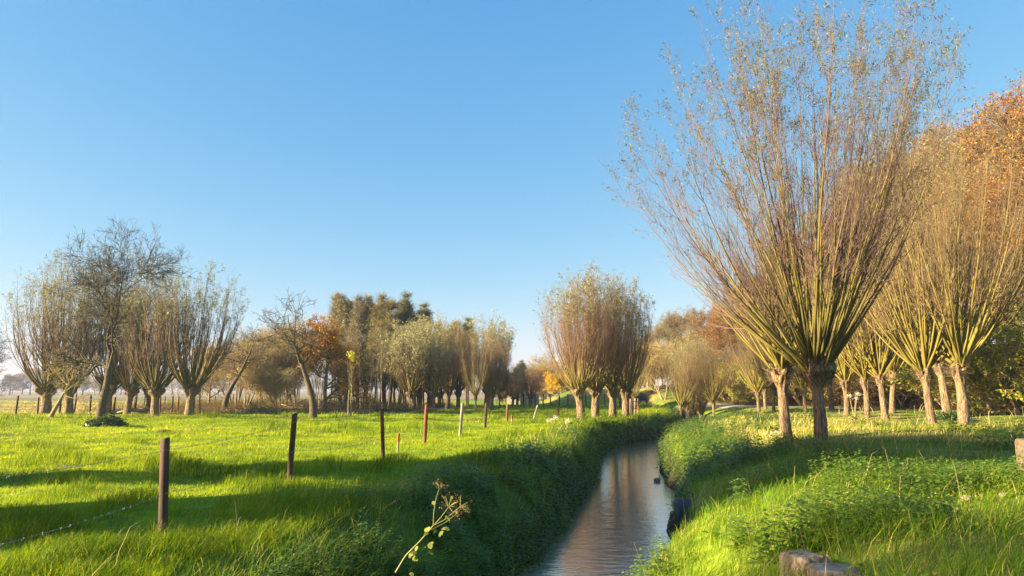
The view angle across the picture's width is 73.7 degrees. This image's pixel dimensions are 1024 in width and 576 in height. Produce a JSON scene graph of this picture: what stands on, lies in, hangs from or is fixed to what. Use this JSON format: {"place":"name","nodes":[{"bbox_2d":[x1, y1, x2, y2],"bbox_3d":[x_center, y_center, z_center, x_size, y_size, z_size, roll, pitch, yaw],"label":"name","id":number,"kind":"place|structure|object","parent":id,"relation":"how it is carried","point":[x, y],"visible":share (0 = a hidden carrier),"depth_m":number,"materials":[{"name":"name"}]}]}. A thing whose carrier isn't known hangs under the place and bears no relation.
{"place":"outdoors","nodes":[
{"label":"outdoors","id":0,"kind":"place"},
{"bbox_2d":[0,385,1023,575],"bbox_3d":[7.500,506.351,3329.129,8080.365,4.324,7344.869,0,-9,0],"label":"ground","id":1,"kind":"structure","parent":0,"point":[648,396],"depth_m":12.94,"materials":[{"name":"plant"}]},
{"bbox_2d":[0,320,18,407],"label":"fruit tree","id":2,"kind":"object","parent":1,"relation":"on","point":[1,345],"visible":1,"depth_m":39.67,"materials":[{"name":"brown plant"}]},
{"bbox_2d":[0,248,103,414],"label":"pollard willow","id":3,"kind":"object","parent":1,"relation":"on","point":[44,389],"visible":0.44,"depth_m":48.52,"materials":[{"name":"brown plant"}]},
{"bbox_2d":[7,248,127,414],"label":"pollard willow","id":4,"kind":"object","parent":1,"relation":"on","point":[68,408],"visible":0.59,"depth_m":47.59,"materials":[{"name":"brown plant"}]},
{"bbox_2d":[43,349,114,417],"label":"tree","id":5,"kind":"object","parent":1,"relation":"on","point":[54,410],"visible":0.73,"depth_m":42.92,"materials":[{"name":"brown plant"}]},
{"bbox_2d":[0,395,179,414],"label":"wire fence","id":6,"kind":"object","parent":1,"relation":"on","point":[60,405],"visible":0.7,"depth_m":51.20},
{"bbox_2d":[83,412,129,426],"bbox_3d":[-19.740,6.507,33.476,2.134,0.832,1.513,0,-9,0],"label":"shrub","id":7,"kind":"object","parent":1,"relation":"on","point":[110,420],"visible":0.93,"depth_m":33.10,"materials":[{"name":"green plant"}]},
{"bbox_2d":[75,250,155,414],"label":"pollard willow","id":8,"kind":"object","parent":1,"relation":"on","point":[113,383],"visible":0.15,"depth_m":48.95,"materials":[{"name":"brown plant"}]},
{"bbox_2d":[37,215,196,417],"bbox_3d":[-21.451,1.688,37.776,6.621,11.594,6.957,-5,-10,31],"label":"fruit tree","id":9,"kind":"object","parent":1,"relation":"on","point":[111,326],"visible":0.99,"depth_m":36.68,"materials":[{"name":"brown plant"}]},
{"bbox_2d":[101,262,174,414],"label":"pollard willow","id":10,"kind":"object","parent":1,"relation":"on","point":[131,391],"visible":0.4,"depth_m":48.11,"materials":[{"name":"brown plant"}]},
{"bbox_2d":[119,272,190,413],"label":"pollard willow","id":11,"kind":"object","parent":1,"relation":"on","point":[148,400],"visible":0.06,"depth_m":50.24,"materials":[{"name":"brown plant"}]},
{"bbox_2d":[116,263,200,415],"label":"pollard willow","id":12,"kind":"object","parent":1,"relation":"on","point":[155,388],"visible":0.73,"depth_m":47.10,"materials":[{"name":"brown plant"}]},
{"bbox_2d":[148,258,250,415],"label":"pollard willow","id":13,"kind":"object","parent":1,"relation":"on","point":[187,379],"visible":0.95,"depth_m":47.34,"materials":[{"name":"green plant"}]},
{"bbox_2d":[196,348,233,404],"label":"hawthorn","id":14,"kind":"object","parent":1,"relation":"on","point":[209,388],"visible":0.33,"depth_m":65.67,"materials":[{"name":"brown plant"}]},
{"bbox_2d":[188,333,272,404],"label":"hawthorn","id":15,"kind":"object","parent":1,"relation":"on","point":[214,377],"visible":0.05,"depth_m":72.06,"materials":[{"name":"brown plant"}]},
{"bbox_2d":[214,321,281,410],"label":"fruit tree","id":16,"kind":"object","parent":1,"relation":"on","point":[225,402],"visible":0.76,"depth_m":57.85,"materials":[{"name":"brown plant"}]},
{"bbox_2d":[216,326,298,406],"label":"hawthorn","id":17,"kind":"object","parent":1,"relation":"on","point":[244,372],"visible":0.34,"depth_m":61.32,"materials":[{"name":"brown plant"}]},
{"bbox_2d":[236,399,283,412],"bbox_3d":[-19.349,9.217,52.440,3.574,1.599,3.440,0,-9,0],"label":"brush heap","id":18,"kind":"object","parent":1,"relation":"on","point":[254,408],"visible":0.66,"depth_m":52.48,"materials":[{"name":"brown plant"}]},
{"bbox_2d":[245,359,298,411],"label":"hawthorn","id":19,"kind":"object","parent":1,"relation":"on","point":[269,388],"visible":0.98,"depth_m":54.68,"materials":[{"name":"brown plant"}]},
{"bbox_2d":[1,402,576,544],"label":"wire fence","id":20,"kind":"object","parent":1,"relation":"on","point":[164,451],"visible":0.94,"depth_m":8.92,"materials":[{"name":"wood"}]},
{"bbox_2d":[256,319,324,405],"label":"hawthorn","id":21,"kind":"object","parent":1,"relation":"on","point":[284,365],"visible":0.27,"depth_m":64.32,"materials":[{"name":"brown plant"}]},
{"bbox_2d":[251,290,338,417],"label":"fruit tree","id":22,"kind":"object","parent":1,"relation":"on","point":[312,406],"visible":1,"depth_m":44.17,"materials":[{"name":"brown plant"}]},
{"bbox_2d":[0,388,616,414],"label":"rough grass","id":23,"kind":"structure","parent":1,"relation":"on","point":[28,407],"depth_m":68.04,"materials":[{"name":"plant"}]},
{"bbox_2d":[291,312,378,413],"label":"oak tree","id":24,"kind":"object","parent":1,"relation":"on","point":[332,338],"visible":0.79,"depth_m":49.78,"materials":[{"name":"brown plant"}]},
{"bbox_2d":[324,290,358,400],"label":"slender tree","id":25,"kind":"object","parent":1,"relation":"on","point":[339,304],"visible":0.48,"depth_m":72.11,"materials":[{"name":"green plant"}]},
{"bbox_2d":[324,340,371,401],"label":"oak tree","id":26,"kind":"object","parent":1,"relation":"on","point":[356,374],"visible":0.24,"depth_m":63.53,"materials":[{"name":"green plant"}]},
{"bbox_2d":[346,350,359,415],"bbox_3d":[-10.831,6.338,45.761,1.248,4.641,1.873,4,-9,-24],"label":"young walnut","id":27,"kind":"object","parent":1,"relation":"on","point":[351,357],"visible":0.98,"depth_m":45.58,"materials":[{"name":"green plant"}]},
{"bbox_2d":[341,292,375,400],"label":"slender tree","id":28,"kind":"object","parent":1,"relation":"on","point":[360,314],"visible":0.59,"depth_m":71.18,"materials":[{"name":"green plant"}]},
{"bbox_2d":[361,289,402,403],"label":"slender tree","id":29,"kind":"object","parent":1,"relation":"on","point":[378,314],"visible":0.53,"depth_m":69.72,"materials":[{"name":"green plant"}]},
{"bbox_2d":[384,291,414,404],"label":"slender tree","id":30,"kind":"object","parent":1,"relation":"on","point":[403,312],"visible":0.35,"depth_m":73.47,"materials":[{"name":"green plant"}]},
{"bbox_2d":[375,319,441,409],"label":"pollard willow","id":31,"kind":"object","parent":1,"relation":"on","point":[413,391],"visible":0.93,"depth_m":59.65,"materials":[{"name":"green plant"}]},
{"bbox_2d":[391,314,443,405],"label":"pollard willow","id":32,"kind":"object","parent":1,"relation":"on","point":[420,389],"visible":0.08,"depth_m":65.30,"materials":[{"name":"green plant"}]},
{"bbox_2d":[410,301,434,401],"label":"slender tree","id":33,"kind":"object","parent":1,"relation":"on","point":[425,310],"visible":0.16,"depth_m":76.05,"materials":[{"name":"green plant"}]},
{"bbox_2d":[401,309,456,406],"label":"pollard willow","id":34,"kind":"object","parent":1,"relation":"on","point":[425,391],"visible":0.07,"depth_m":67.94,"materials":[{"name":"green plant"}]},
{"bbox_2d":[410,323,457,410],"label":"pollard willow","id":35,"kind":"object","parent":1,"relation":"on","point":[432,394],"visible":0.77,"depth_m":60.34,"materials":[{"name":"green plant"}]},
{"bbox_2d":[395,479,474,575],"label":"hogweed","id":36,"kind":"object","parent":1,"relation":"on","point":[429,545],"visible":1,"depth_m":6.00,"materials":[{"name":"green plant"}]},
{"bbox_2d":[432,313,470,408],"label":"pollard willow","id":37,"kind":"object","parent":1,"relation":"on","point":[448,390],"visible":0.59,"depth_m":64.20,"materials":[{"name":"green plant"}]},
{"bbox_2d":[446,320,474,408],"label":"pollard willow","id":38,"kind":"object","parent":1,"relation":"on","point":[459,388],"visible":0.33,"depth_m":65.69,"materials":[{"name":"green plant"}]},
{"bbox_2d":[460,316,479,404],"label":"slender tree","id":39,"kind":"object","parent":1,"relation":"on","point":[465,325],"visible":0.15,"depth_m":84.71,"materials":[{"name":"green plant"}]},
{"bbox_2d":[456,328,493,410],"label":"pollard willow","id":40,"kind":"object","parent":1,"relation":"on","point":[473,386],"visible":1,"depth_m":59.26,"materials":[{"name":"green plant"}]},
{"bbox_2d":[462,308,517,408],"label":"pollard willow","id":41,"kind":"object","parent":1,"relation":"on","point":[486,398],"visible":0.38,"depth_m":64.92,"materials":[{"name":"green plant"}]},
{"bbox_2d":[470,318,512,409],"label":"pollard willow","id":42,"kind":"object","parent":1,"relation":"on","point":[492,391],"visible":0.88,"depth_m":61.97,"materials":[{"name":"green plant"}]},
{"bbox_2d":[493,369,511,407],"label":"oak tree","id":43,"kind":"object","parent":1,"relation":"on","point":[505,385],"visible":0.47,"depth_m":69.08,"materials":[{"name":"brown plant"}]},
{"bbox_2d":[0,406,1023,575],"bbox_3d":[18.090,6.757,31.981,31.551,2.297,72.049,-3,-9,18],"label":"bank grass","id":44,"kind":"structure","parent":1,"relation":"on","point":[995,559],"depth_m":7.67,"materials":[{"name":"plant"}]},
{"bbox_2d":[0,418,1023,575],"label":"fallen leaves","id":45,"kind":"object","parent":1,"relation":"on","point":[860,564],"visible":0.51,"depth_m":11.26,"materials":[{"name":"plant"}]},
{"bbox_2d":[507,367,530,405],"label":"pollard willow","id":46,"kind":"object","parent":1,"relation":"on","point":[514,379],"visible":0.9,"depth_m":82.79,"materials":[{"name":"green plant"}]},
{"bbox_2d":[518,361,546,404],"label":"pollard willow","id":47,"kind":"object","parent":1,"relation":"on","point":[533,388],"visible":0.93,"depth_m":82.73,"materials":[{"name":"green plant"}]},
{"bbox_2d":[68,403,1023,575],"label":"dead stalks","id":48,"kind":"object","parent":1,"relation":"on","point":[766,470],"visible":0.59,"depth_m":13.82,"materials":[{"name":"brown plant"}]},
{"bbox_2d":[78,390,1019,413],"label":"undergrowth","id":49,"kind":"object","parent":1,"relation":"on","point":[330,407],"visible":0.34,"depth_m":58.12,"materials":[{"name":"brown plant"}]},
{"bbox_2d":[542,372,569,393],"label":"shrub","id":50,"kind":"object","parent":1,"relation":"on","point":[556,382],"visible":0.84,"depth_m":93.67,"materials":[{"name":"yellow plant"}]},
{"bbox_2d":[532,255,617,418],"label":"pollard willow","id":51,"kind":"object","parent":1,"relation":"on","point":[577,386],"visible":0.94,"depth_m":40.36,"materials":[{"name":"brown plant"}]},
{"bbox_2d":[556,260,632,417],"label":"pollard willow","id":52,"kind":"object","parent":1,"relation":"on","point":[595,389],"visible":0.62,"depth_m":41.78,"materials":[{"name":"brown plant"}]},
{"bbox_2d":[585,267,649,416],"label":"pollard willow","id":53,"kind":"object","parent":1,"relation":"on","point":[612,387],"visible":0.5,"depth_m":42.74,"materials":[{"name":"brown plant"}]},
{"bbox_2d":[228,404,1023,575],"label":"nettles","id":54,"kind":"object","parent":1,"relation":"on","point":[748,448],"visible":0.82,"depth_m":10.55,"materials":[{"name":"green plant"}]},
{"bbox_2d":[599,272,656,415],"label":"pollard willow","id":55,"kind":"object","parent":1,"relation":"on","point":[626,389],"visible":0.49,"depth_m":44.14,"materials":[{"name":"brown plant"}]},
{"bbox_2d":[647,318,671,384],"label":"woodland tree","id":56,"kind":"object","parent":1,"relation":"on","point":[657,328],"visible":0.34,"depth_m":104.95,"materials":[{"name":"brown plant"}]},
{"bbox_2d":[631,339,693,399],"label":"tree","id":57,"kind":"object","parent":1,"relation":"on","point":[659,369],"visible":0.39,"depth_m":85.81,"materials":[{"name":"brown plant"}]},
{"bbox_2d":[657,306,693,383],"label":"woodland tree","id":58,"kind":"object","parent":1,"relation":"on","point":[672,324],"visible":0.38,"depth_m":97.34,"materials":[{"name":"brown plant"}]},
{"bbox_2d":[674,498,693,525],"bbox_3d":[4.020,4.523,13.714,1.458,0.749,0.640,-3,-9,18],"label":"culvert pipe","id":59,"kind":"object","parent":1,"relation":"on","point":[679,505],"visible":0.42,"depth_m":13.68,"materials":[{"name":"blue plastic"}]},
{"bbox_2d":[659,327,711,417],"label":"pollard willow","id":60,"kind":"object","parent":1,"relation":"on","point":[681,402],"visible":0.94,"depth_m":58.81,"materials":[{"name":"brown plant"}]},
{"bbox_2d":[665,330,711,421],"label":"pollard willow","id":61,"kind":"object","parent":1,"relation":"on","point":[687,409],"visible":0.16,"depth_m":67.73,"materials":[{"name":"brown plant"}]},
{"bbox_2d":[673,303,705,354],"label":"woodland tree","id":62,"kind":"object","parent":1,"relation":"on","point":[680,320],"visible":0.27,"depth_m":92.46,"materials":[{"name":"brown plant"}]},
{"bbox_2d":[675,336,709,421],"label":"pollard willow","id":63,"kind":"object","parent":1,"relation":"on","point":[693,409],"visible":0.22,"depth_m":63.02,"materials":[{"name":"brown plant"}]},
{"bbox_2d":[679,335,716,419],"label":"pollard willow","id":64,"kind":"object","parent":1,"relation":"on","point":[701,406],"visible":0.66,"depth_m":59.97,"materials":[{"name":"brown plant"}]},
{"bbox_2d":[682,307,725,371],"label":"woodland tree","id":65,"kind":"object","parent":1,"relation":"on","point":[695,323],"visible":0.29,"depth_m":85.73,"materials":[{"name":"brown plant"}]},
{"bbox_2d":[679,327,732,415],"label":"pollard willow","id":66,"kind":"object","parent":1,"relation":"on","point":[712,399],"visible":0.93,"depth_m":58.35,"materials":[{"name":"brown plant"}]},
{"bbox_2d":[698,302,743,400],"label":"woodland tree","id":67,"kind":"object","parent":1,"relation":"on","point":[717,332],"visible":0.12,"depth_m":83.64,"materials":[{"name":"brown plant"}]},
{"bbox_2d":[696,303,749,402],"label":"woodland tree","id":68,"kind":"object","parent":1,"relation":"on","point":[720,332],"visible":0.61,"depth_m":77.46,"materials":[{"name":"brown plant"}]},
{"bbox_2d":[714,363,752,402],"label":"shrub","id":69,"kind":"object","parent":1,"relation":"on","point":[732,375],"visible":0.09,"depth_m":72.08,"materials":[{"name":"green plant"}]},
{"bbox_2d":[722,305,781,411],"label":"pollard willow","id":70,"kind":"object","parent":1,"relation":"on","point":[756,388],"visible":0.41,"depth_m":51.55,"materials":[{"name":"brown plant"}]},
{"bbox_2d":[740,300,780,410],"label":"pollard willow","id":71,"kind":"object","parent":1,"relation":"on","point":[772,388],"visible":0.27,"depth_m":48.31,"materials":[{"name":"brown plant"}]},
{"bbox_2d":[732,356,806,404],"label":"shrub","id":72,"kind":"object","parent":1,"relation":"on","point":[745,389],"visible":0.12,"depth_m":68.06,"materials":[{"name":"brown plant"}]},
{"bbox_2d":[675,201,864,440],"bbox_3d":[8.161,1.087,21.502,5.801,7.677,6.215,-4,-10,25],"label":"pollard willow","id":73,"kind":"object","parent":1,"relation":"on","point":[781,371],"visible":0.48,"depth_m":21.01,"materials":[{"name":"brown plant"}]},
{"bbox_2d":[525,411,1022,507],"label":"dry grass","id":74,"kind":"structure","parent":1,"relation":"on","point":[869,437],"depth_m":21.92,"materials":[{"name":"plant"}]},
{"bbox_2d":[593,0,974,446],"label":"pollard willow","id":75,"kind":"object","parent":1,"relation":"on","point":[815,368],"visible":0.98,"depth_m":18.71,"materials":[{"name":"brown plant"}]},
{"bbox_2d":[757,277,812,412],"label":"pollard willow","id":76,"kind":"object","parent":1,"relation":"on","point":[802,386],"visible":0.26,"depth_m":43.35,"materials":[{"name":"brown plant"}]},
{"bbox_2d":[754,216,832,325],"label":"woodland tree","id":77,"kind":"object","parent":1,"relation":"on","point":[797,252],"visible":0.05,"depth_m":68.52,"materials":[{"name":"brown plant"}]},
{"bbox_2d":[779,549,830,575],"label":"stone block","id":78,"kind":"object","parent":1,"relation":"on","point":[801,558],"depth_m":4.76,"materials":[{"name":"stone"}]},
{"bbox_2d":[761,237,853,409],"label":"pollard willow","id":79,"kind":"object","parent":1,"relation":"on","point":[830,394],"visible":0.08,"depth_m":49.37,"materials":[{"name":"brown plant"}]},
{"bbox_2d":[807,563,862,575],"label":"stone block","id":80,"kind":"object","parent":1,"relation":"on","point":[837,569],"depth_m":4.46,"materials":[{"name":"stone"}]},
{"bbox_2d":[781,219,890,414],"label":"pollard willow","id":81,"kind":"object","parent":1,"relation":"on","point":[844,377],"visible":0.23,"depth_m":37.87,"materials":[{"name":"brown plant"}]},
{"bbox_2d":[789,353,904,408],"bbox_3d":[28.016,7.388,56.584,11.326,6.270,11.030,-4,-10,25],"label":"shrub","id":82,"kind":"object","parent":1,"relation":"on","point":[837,387],"visible":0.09,"depth_m":53.68,"materials":[{"name":"green plant"}]},
{"bbox_2d":[801,205,915,416],"bbox_3d":[18.544,0.822,35.985,6.445,12.008,6.230,0,-7,-12],"label":"pollard willow","id":83,"kind":"object","parent":1,"relation":"on","point":[866,378],"visible":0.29,"depth_m":35.36,"materials":[{"name":"brown plant"}]},
{"bbox_2d":[808,188,937,418],"bbox_3d":[18.785,0.696,35.783,7.020,12.395,6.696,-6,-14,20],"label":"pollard willow","id":84,"kind":"object","parent":1,"relation":"on","point":[884,367],"visible":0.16,"depth_m":34.80,"materials":[{"name":"brown plant"}]},
{"bbox_2d":[834,357,934,406],"bbox_3d":[29.392,6.876,53.345,9.211,5.309,6.878,0,-9,0],"label":"shrub","id":85,"kind":"object","parent":1,"relation":"on","point":[877,393],"visible":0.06,"depth_m":52.81,"materials":[{"name":"green plant"}]},
{"bbox_2d":[824,133,955,274],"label":"woodland tree","id":86,"kind":"object","parent":1,"relation":"on","point":[900,169],"visible":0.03,"depth_m":55.36,"materials":[{"name":"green plant"}]},
{"bbox_2d":[819,145,964,397],"bbox_3d":[32.235,-1.679,58.300,12.850,22.246,11.581,-4,-9,24],"label":"woodland tree","id":87,"kind":"object","parent":1,"relation":"on","point":[872,192],"visible":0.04,"depth_m":57.56,"materials":[{"name":"orange plant"}]},
{"bbox_2d":[844,182,966,412],"bbox_3d":[23.964,0.353,41.878,6.886,14.791,7.129,8,-8,-35],"label":"pollard willow","id":88,"kind":"object","parent":1,"relation":"on","point":[892,402],"visible":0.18,"depth_m":41.31,"materials":[{"name":"brown plant"}]},
{"bbox_2d":[822,115,1013,423],"bbox_3d":[17.217,-0.989,29.781,7.472,13.920,7.222,-3,-6,-4],"label":"pollard willow","id":89,"kind":"object","parent":1,"relation":"on","point":[923,362],"visible":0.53,"depth_m":28.97,"materials":[{"name":"brown plant"}]},
{"bbox_2d":[830,109,1014,412],"bbox_3d":[20.193,-1.229,33.573,8.223,15.327,7.844,-8,-15,28],"label":"pollard willow","id":90,"kind":"object","parent":1,"relation":"on","point":[943,389],"visible":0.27,"depth_m":32.29,"materials":[{"name":"brown plant"}]},
{"bbox_2d":[843,94,1023,424],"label":"pollard willow","id":91,"kind":"object","parent":1,"relation":"on","point":[959,357],"visible":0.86,"depth_m":27.97,"materials":[{"name":"brown plant"}]},
{"bbox_2d":[889,363,989,408],"bbox_3d":[31.367,6.747,49.777,7.117,4.504,9.531,1,-9,-7],"label":"shrub","id":92,"kind":"object","parent":1,"relation":"on","point":[935,396],"visible":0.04,"depth_m":49.99,"materials":[{"name":"green plant"}]},
{"bbox_2d":[888,467,991,493],"bbox_3d":[5.090,2.332,8.165,1.334,0.381,0.864,0,-9,0],"label":"nettle clump","id":93,"kind":"object","parent":1,"relation":"on","point":[944,479],"visible":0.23,"depth_m":8.04,"materials":[{"name":"green plant"}]},
{"bbox_2d":[895,125,1000,312],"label":"woodland tree","id":94,"kind":"object","parent":1,"relation":"on","point":[943,162],"visible":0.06,"depth_m":55.82,"materials":[{"name":"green plant"}]},
{"bbox_2d":[885,283,1023,413],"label":"hazel","id":95,"kind":"object","parent":1,"relation":"on","point":[905,375],"visible":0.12,"depth_m":39.94,"materials":[{"name":"green plant"}]},
{"bbox_2d":[906,92,1023,325],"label":"woodland tree","id":96,"kind":"object","parent":1,"relation":"on","point":[972,126],"visible":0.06,"depth_m":55.42,"materials":[{"name":"orange plant"}]},
{"bbox_2d":[920,109,1023,349],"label":"woodland tree","id":97,"kind":"object","parent":1,"relation":"on","point":[979,150],"visible":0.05,"depth_m":51.40,"materials":[{"name":"orange plant"}]},
{"bbox_2d":[920,459,1023,485],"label":"nettle clump","id":98,"kind":"object","parent":1,"relation":"on","point":[977,465],"visible":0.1,"depth_m":8.88,"materials":[{"name":"green plant"}]},
{"bbox_2d":[922,182,1023,409],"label":"woodland tree","id":99,"kind":"object","parent":1,"relation":"on","point":[978,250],"visible":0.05,"depth_m":47.97,"materials":[{"name":"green plant"}]},
{"bbox_2d":[940,152,1023,412],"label":"woodland tree","id":100,"kind":"object","parent":1,"relation":"on","point":[992,197],"visible":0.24,"depth_m":42.47,"materials":[{"name":"orange plant"}]},
{"bbox_2d":[946,294,1023,415],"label":"hazel","id":101,"kind":"object","parent":1,"relation":"on","point":[977,360],"visible":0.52,"depth_m":37.35,"materials":[{"name":"green plant"}]},
{"bbox_2d":[947,96,1023,314],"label":"woodland tree","id":102,"kind":"object","parent":1,"relation":"on","point":[1012,136],"visible":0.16,"depth_m":49.17,"materials":[{"name":"orange plant"}]},
{"bbox_2d":[960,69,1023,214],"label":"woodland tree","id":103,"kind":"object","parent":1,"relation":"on","point":[1012,99],"visible":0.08,"depth_m":57.24,"materials":[{"name":"orange plant"}]},
{"bbox_2d":[0,0,1023,391],"label":"sky","id":104,"kind":"structure","parent":0,"point":[440,152],"materials":[{"name":"blue"}]},
{"bbox_2d":[517,423,689,575],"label":"stream water","id":105,"kind":"structure","parent":0,"point":[624,510],"depth_m":15.30,"materials":[{"name":"beige liquid"}]},
{"bbox_2d":[669,384,999,411],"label":"path","id":106,"kind":"structure","parent":0,"point":[725,405],"depth_m":64.64,"materials":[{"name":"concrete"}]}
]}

